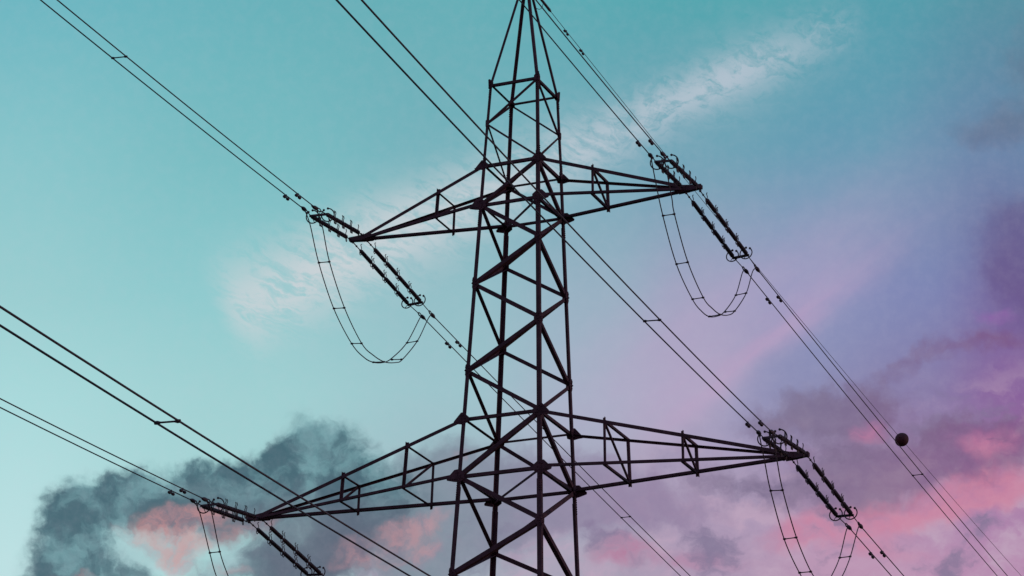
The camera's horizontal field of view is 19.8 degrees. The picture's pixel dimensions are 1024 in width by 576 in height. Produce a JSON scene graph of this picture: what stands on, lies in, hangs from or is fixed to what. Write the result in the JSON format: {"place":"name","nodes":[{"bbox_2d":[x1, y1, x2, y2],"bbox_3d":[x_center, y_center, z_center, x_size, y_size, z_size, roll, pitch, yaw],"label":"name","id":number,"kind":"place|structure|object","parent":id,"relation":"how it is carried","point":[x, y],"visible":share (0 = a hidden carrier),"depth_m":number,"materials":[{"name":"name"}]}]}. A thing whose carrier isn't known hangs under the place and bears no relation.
{"place":"outdoors","nodes":[
{"label":"outdoors","id":0,"kind":"place"},
{"bbox_2d":[0,305,430,575],"bbox_3d":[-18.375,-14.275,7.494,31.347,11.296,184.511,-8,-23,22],"label":"power line","id":1,"kind":"object","parent":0,"point":[176,420],"visible":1,"depth_m":53.28,"materials":[{"name":"black metal"}]},
{"bbox_2d":[0,0,1023,575],"label":"sky","id":2,"kind":"structure","parent":0,"point":[867,156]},
{"label":"ground","id":3,"kind":"structure","parent":0,"visible":0},
{"bbox_2d":[246,0,809,575],"bbox_3d":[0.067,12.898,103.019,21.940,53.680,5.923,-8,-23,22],"label":"pylon","id":4,"kind":"object","parent":3,"relation":"on","point":[540,412],"visible":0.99,"depth_m":107.12,"materials":[{"name":"metal"}]},
{"bbox_2d":[190,497,259,524],"bbox_3d":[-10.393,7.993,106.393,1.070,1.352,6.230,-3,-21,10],"label":"insulator string","id":5,"kind":"object","parent":4,"relation":"attached to","point":[246,514],"visible":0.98,"depth_m":105.92,"materials":[{"name":"brown ceramic"}]},
{"bbox_2d":[0,398,203,499],"bbox_3d":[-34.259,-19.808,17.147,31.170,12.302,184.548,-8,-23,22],"label":"power line","id":6,"kind":"object","parent":5,"relation":"attached to","point":[172,493],"visible":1,"depth_m":95.17,"materials":[{"name":"black metal"}]},
{"bbox_2d":[195,502,227,575],"bbox_3d":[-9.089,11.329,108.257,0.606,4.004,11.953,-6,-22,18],"label":"jumper loop","id":7,"kind":"object","parent":5,"relation":"hanging from","point":[219,551],"visible":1,"depth_m":104.33,"materials":[{"name":"black metal"}]},
{"bbox_2d":[249,520,325,575],"bbox_3d":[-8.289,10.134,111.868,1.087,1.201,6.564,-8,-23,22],"label":"insulator string","id":8,"kind":"object","parent":4,"relation":"attached to","point":[310,565],"visible":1,"depth_m":111.48,"materials":[{"name":"brown ceramic"}]},
{"bbox_2d":[301,205,363,241],"bbox_3d":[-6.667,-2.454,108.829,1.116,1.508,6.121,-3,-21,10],"label":"insulator string","id":9,"kind":"object","parent":4,"relation":"attached to","point":[315,217],"visible":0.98,"depth_m":108.20,"materials":[{"name":"brown ceramic"}]},
{"bbox_2d":[40,0,314,207],"bbox_3d":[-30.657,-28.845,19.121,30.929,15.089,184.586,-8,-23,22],"label":"power line","id":10,"kind":"object","parent":9,"relation":"attached to","point":[284,195],"visible":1,"depth_m":93.12,"materials":[{"name":"black metal"}]},
{"bbox_2d":[305,210,431,362],"bbox_3d":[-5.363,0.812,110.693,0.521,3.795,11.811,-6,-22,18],"label":"jumper loop","id":11,"kind":"object","parent":9,"relation":"hanging from","point":[381,361],"visible":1,"depth_m":108.44,"materials":[{"name":"black metal"}]},
{"bbox_2d":[352,240,434,319],"bbox_3d":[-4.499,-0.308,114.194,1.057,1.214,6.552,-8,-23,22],"label":"insulator string","id":12,"kind":"object","parent":4,"relation":"attached to","point":[394,272],"visible":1,"depth_m":113.99,"materials":[{"name":"brown ceramic"}]},
{"bbox_2d":[425,318,689,575],"bbox_3d":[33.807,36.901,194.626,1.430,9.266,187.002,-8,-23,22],"label":"power line","id":13,"kind":"object","parent":12,"relation":"attached to","point":[460,345],"visible":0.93,"depth_m":127.94,"materials":[{"name":"black metal"}]},
{"bbox_2d":[648,152,699,189],"bbox_3d":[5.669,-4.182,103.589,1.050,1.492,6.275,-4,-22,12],"label":"insulator string","id":14,"kind":"object","parent":4,"relation":"attached to","point":[661,163],"visible":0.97,"depth_m":102.95,"materials":[{"name":"brown ceramic"}]},
{"bbox_2d":[519,0,661,153],"bbox_3d":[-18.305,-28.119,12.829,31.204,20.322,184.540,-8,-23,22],"label":"power line","id":15,"kind":"object","parent":14,"relation":"attached to","point":[639,144],"visible":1,"depth_m":91.33,"materials":[{"name":"black metal"}]},
{"bbox_2d":[685,189,759,273],"bbox_3d":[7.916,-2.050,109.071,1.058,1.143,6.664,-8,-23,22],"label":"insulator string","id":16,"kind":"object","parent":4,"relation":"attached to","point":[704,218],"visible":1,"depth_m":108.83,"materials":[{"name":"brown ceramic"}]},
{"bbox_2d":[651,157,755,317],"bbox_3d":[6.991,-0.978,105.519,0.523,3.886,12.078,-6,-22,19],"label":"jumper loop","id":17,"kind":"object","parent":16,"relation":"hanging from","point":[702,297],"visible":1,"depth_m":102.71,"materials":[{"name":"black metal"}]},
{"bbox_2d":[748,272,1007,575],"bbox_3d":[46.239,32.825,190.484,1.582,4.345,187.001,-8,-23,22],"label":"power line","id":18,"kind":"object","parent":16,"relation":"attached to","point":[777,297],"visible":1,"depth_m":123.53,"materials":[{"name":"black metal"}]},
{"bbox_2d":[537,0,1017,571],"bbox_3d":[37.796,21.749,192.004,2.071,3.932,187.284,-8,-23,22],"label":"earth wire","id":19,"kind":"object","parent":4,"relation":"attached to","point":[723,226],"visible":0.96,"depth_m":129.06,"materials":[{"name":"black metal"}]},
{"bbox_2d":[895,433,908,446],"bbox_3d":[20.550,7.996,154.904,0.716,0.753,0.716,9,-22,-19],"label":"marker ball","id":20,"kind":"object","parent":19,"relation":"on","point":[901,439],"visible":0.91,"depth_m":154.65,"materials":[{"name":"black plastic"}]},
{"bbox_2d":[756,428,806,460],"bbox_3d":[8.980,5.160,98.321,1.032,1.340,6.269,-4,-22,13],"label":"insulator string","id":21,"kind":"object","parent":4,"relation":"attached to","point":[784,439],"visible":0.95,"depth_m":97.51,"materials":[{"name":"brown ceramic"}]},
{"bbox_2d":[336,0,770,431],"bbox_3d":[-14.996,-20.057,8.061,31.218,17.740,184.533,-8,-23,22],"label":"power line","id":22,"kind":"object","parent":21,"relation":"attached to","point":[749,425],"visible":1,"depth_m":65.74,"materials":[{"name":"black metal"}]},
{"bbox_2d":[759,434,859,575],"bbox_3d":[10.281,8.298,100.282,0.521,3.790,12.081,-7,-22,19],"label":"jumper loop","id":23,"kind":"object","parent":21,"relation":"hanging from","point":[796,537],"visible":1,"depth_m":97.07,"materials":[{"name":"black metal"}]},
{"bbox_2d":[790,455,862,529],"bbox_3d":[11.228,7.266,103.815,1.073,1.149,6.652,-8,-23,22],"label":"insulator string","id":24,"kind":"object","parent":4,"relation":"attached to","point":[820,495],"visible":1,"depth_m":103.59,"materials":[{"name":"brown ceramic"}]},
{"bbox_2d":[851,529,903,575],"bbox_3d":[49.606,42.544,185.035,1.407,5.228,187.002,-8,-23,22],"label":"power line","id":25,"kind":"object","parent":24,"relation":"attached to","point":[884,555],"visible":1,"depth_m":108.45,"materials":[{"name":"black metal"}]}
]}

